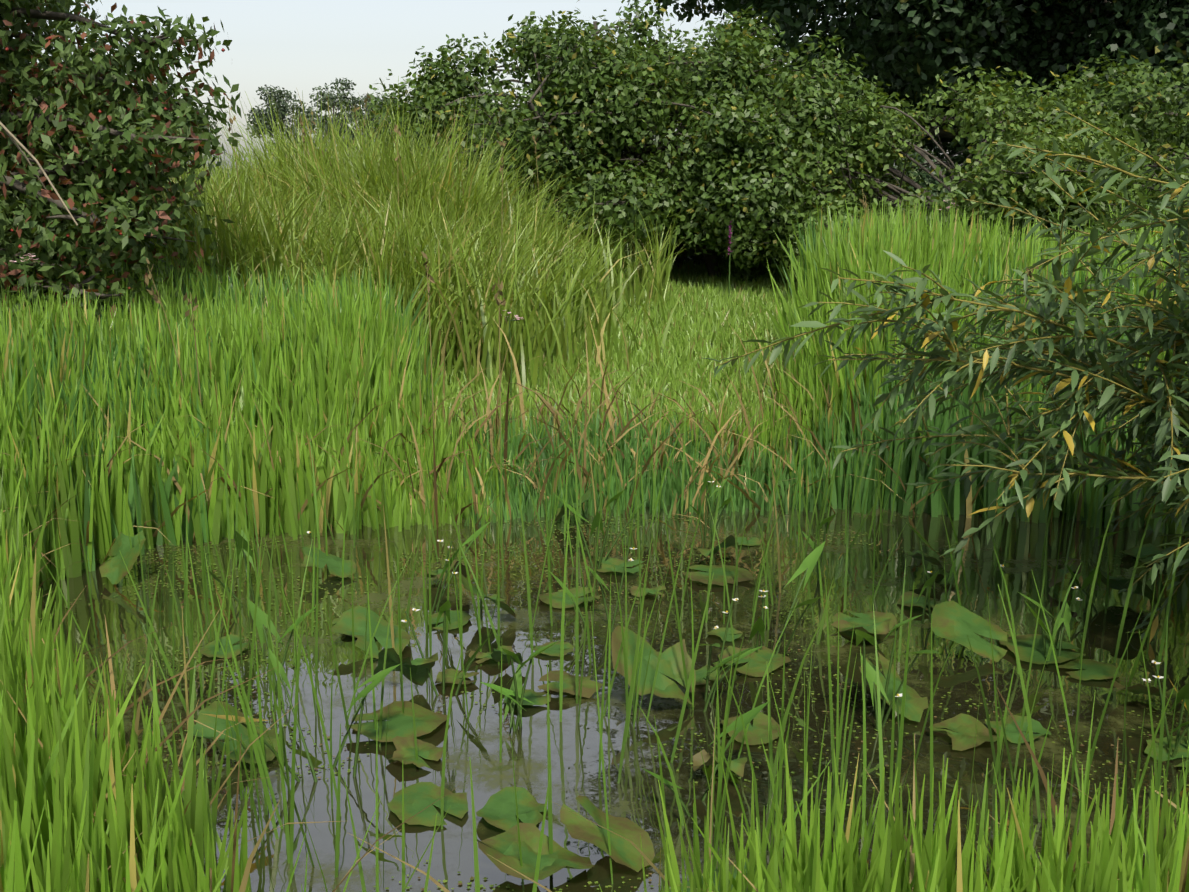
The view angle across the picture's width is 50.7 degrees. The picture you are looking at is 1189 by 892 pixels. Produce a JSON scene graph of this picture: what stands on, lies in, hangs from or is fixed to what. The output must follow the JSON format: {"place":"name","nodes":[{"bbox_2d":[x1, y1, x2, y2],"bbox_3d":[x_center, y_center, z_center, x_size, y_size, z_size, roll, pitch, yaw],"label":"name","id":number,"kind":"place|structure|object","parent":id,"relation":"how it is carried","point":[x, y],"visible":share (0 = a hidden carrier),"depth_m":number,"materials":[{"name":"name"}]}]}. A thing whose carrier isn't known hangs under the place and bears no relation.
{"place":"outdoors","nodes":[
{"label":"outdoors","id":0,"kind":"place"},
{"bbox_2d":[7,0,956,167],"label":"sky","id":1,"kind":"structure","parent":0,"point":[304,45],"materials":[{"name":"white"}]},
{"bbox_2d":[0,168,1188,578],"bbox_3d":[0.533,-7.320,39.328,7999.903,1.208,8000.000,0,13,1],"label":"ground","id":2,"kind":"structure","parent":0,"point":[571,388],"depth_m":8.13,"materials":[{"name":"green plant"}]},
{"bbox_2d":[0,0,241,325],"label":"bush","id":3,"kind":"object","parent":2,"relation":"on","point":[83,133],"visible":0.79,"depth_m":6.49,"materials":[{"name":"green plant"}]},
{"bbox_2d":[0,121,77,225],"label":"dead boughs","id":4,"kind":"object","parent":3,"relation":"attached to","point":[13,138],"visible":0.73,"depth_m":6.04,"materials":[{"name":"brown plant"}]},
{"bbox_2d":[174,98,219,156],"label":"tree","id":5,"kind":"object","parent":2,"relation":"on","point":[210,122],"visible":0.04,"depth_m":166.26,"materials":[{"name":"green plant"}]},
{"bbox_2d":[244,85,323,161],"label":"tree","id":6,"kind":"object","parent":2,"relation":"on","point":[278,95],"visible":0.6,"depth_m":188.29,"materials":[{"name":"green plant"}]},
{"bbox_2d":[300,77,374,160],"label":"tree","id":7,"kind":"object","parent":2,"relation":"on","point":[333,103],"visible":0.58,"depth_m":176.58,"materials":[{"name":"green plant"}]},
{"bbox_2d":[345,93,394,155],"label":"tree","id":8,"kind":"object","parent":2,"relation":"on","point":[377,103],"depth_m":179.20,"materials":[{"name":"green plant"}]},
{"bbox_2d":[71,76,693,394],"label":"tall grass","id":9,"kind":"structure","parent":2,"relation":"on","point":[553,282],"depth_m":8.46,"materials":[{"name":"green plant"}]},
{"bbox_2d":[10,199,957,401],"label":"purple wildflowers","id":10,"kind":"object","parent":2,"relation":"on","point":[509,320],"visible":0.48,"depth_m":7.44,"materials":[{"name":"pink plant"}]},
{"bbox_2d":[0,363,1188,891],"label":"grass","id":11,"kind":"structure","parent":2,"relation":"on","point":[56,835],"depth_m":2.01,"materials":[{"name":"green plant"}]},
{"bbox_2d":[0,316,1188,891],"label":"dead blades","id":12,"kind":"object","parent":2,"relation":"on","point":[584,484],"visible":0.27,"depth_m":5.75,"materials":[{"name":"plant"}]},
{"bbox_2d":[144,92,1090,508],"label":"seed head stems","id":13,"kind":"object","parent":2,"relation":"on","point":[396,128],"visible":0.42,"depth_m":5.90,"materials":[{"name":"brown"}]},
{"bbox_2d":[355,0,894,279],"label":"tall shrub","id":14,"kind":"object","parent":2,"relation":"on","point":[601,105],"visible":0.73,"depth_m":10.35,"materials":[{"name":"green plant"}]},
{"bbox_2d":[430,25,997,229],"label":"dead shrub twigs","id":15,"kind":"object","parent":14,"relation":"attached to","point":[900,184],"visible":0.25,"depth_m":10.42,"materials":[{"name":"brown plant"}]},
{"bbox_2d":[664,241,731,266],"bbox_3d":[0.712,-2.501,13.812,3.214,1.599,2.290,-4,13,-19],"label":"undergrowth bush","id":16,"kind":"object","parent":2,"relation":"on","point":[677,261],"depth_m":13.49,"materials":[{"name":"green plant"}]},
{"bbox_2d":[787,142,965,260],"bbox_3d":[3.035,-2.490,13.789,2.855,1.654,2.540,0,13,1],"label":"undergrowth bush","id":17,"kind":"object","parent":2,"relation":"on","point":[926,176],"visible":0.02,"depth_m":13.33,"materials":[{"name":"green plant"}]},
{"bbox_2d":[636,65,1188,281],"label":"shrub","id":18,"kind":"object","parent":2,"relation":"on","point":[999,176],"visible":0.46,"depth_m":10.13,"materials":[{"name":"green plant"}]},
{"bbox_2d":[647,0,1188,188],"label":"oak tree","id":19,"kind":"object","parent":2,"relation":"on","point":[911,49],"visible":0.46,"depth_m":14.90,"materials":[{"name":"green plant"}]},
{"bbox_2d":[703,100,1188,642],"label":"willow bush","id":20,"kind":"object","parent":2,"relation":"on","point":[1161,410],"visible":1,"depth_m":3.77,"materials":[{"name":"green plant"}]},
{"bbox_2d":[966,54,1188,241],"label":"shrub","id":21,"kind":"object","parent":2,"relation":"on","point":[1127,103],"visible":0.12,"depth_m":11.00,"materials":[{"name":"green plant"}]},
{"bbox_2d":[1136,153,1188,228],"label":"undergrowth bush","id":22,"kind":"object","parent":2,"relation":"on","point":[1171,180],"depth_m":13.06,"materials":[{"name":"green plant"}]},
{"bbox_2d":[430,257,797,475],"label":"meadow grass","id":23,"kind":"structure","parent":0,"point":[707,310],"depth_m":8.12,"materials":[{"name":"green plant"}]},
{"bbox_2d":[40,501,1188,891],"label":"pond water","id":24,"kind":"structure","parent":0,"point":[574,743],"depth_m":3.92,"materials":[{"name":"grey liquid"}]},
{"bbox_2d":[34,376,1188,891],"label":"rushes","id":25,"kind":"object","parent":24,"relation":"on","point":[256,748],"visible":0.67,"depth_m":3.51,"materials":[{"name":"green plant"}]},
{"bbox_2d":[41,511,1188,891],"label":"duckweed debris","id":26,"kind":"object","parent":24,"relation":"on","point":[583,617],"visible":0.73,"depth_m":4.01,"materials":[{"name":"green plant"}]},
{"bbox_2d":[99,485,1188,891],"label":"lily pads","id":27,"kind":"object","parent":24,"relation":"on","point":[953,621],"visible":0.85,"depth_m":3.71,"materials":[{"name":"green plant"}]},
{"bbox_2d":[191,472,1188,816],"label":"arrowhead plants","id":28,"kind":"object","parent":24,"relation":"in","point":[515,692],"visible":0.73,"depth_m":3.79,"materials":[{"name":"green plant"}]}
]}

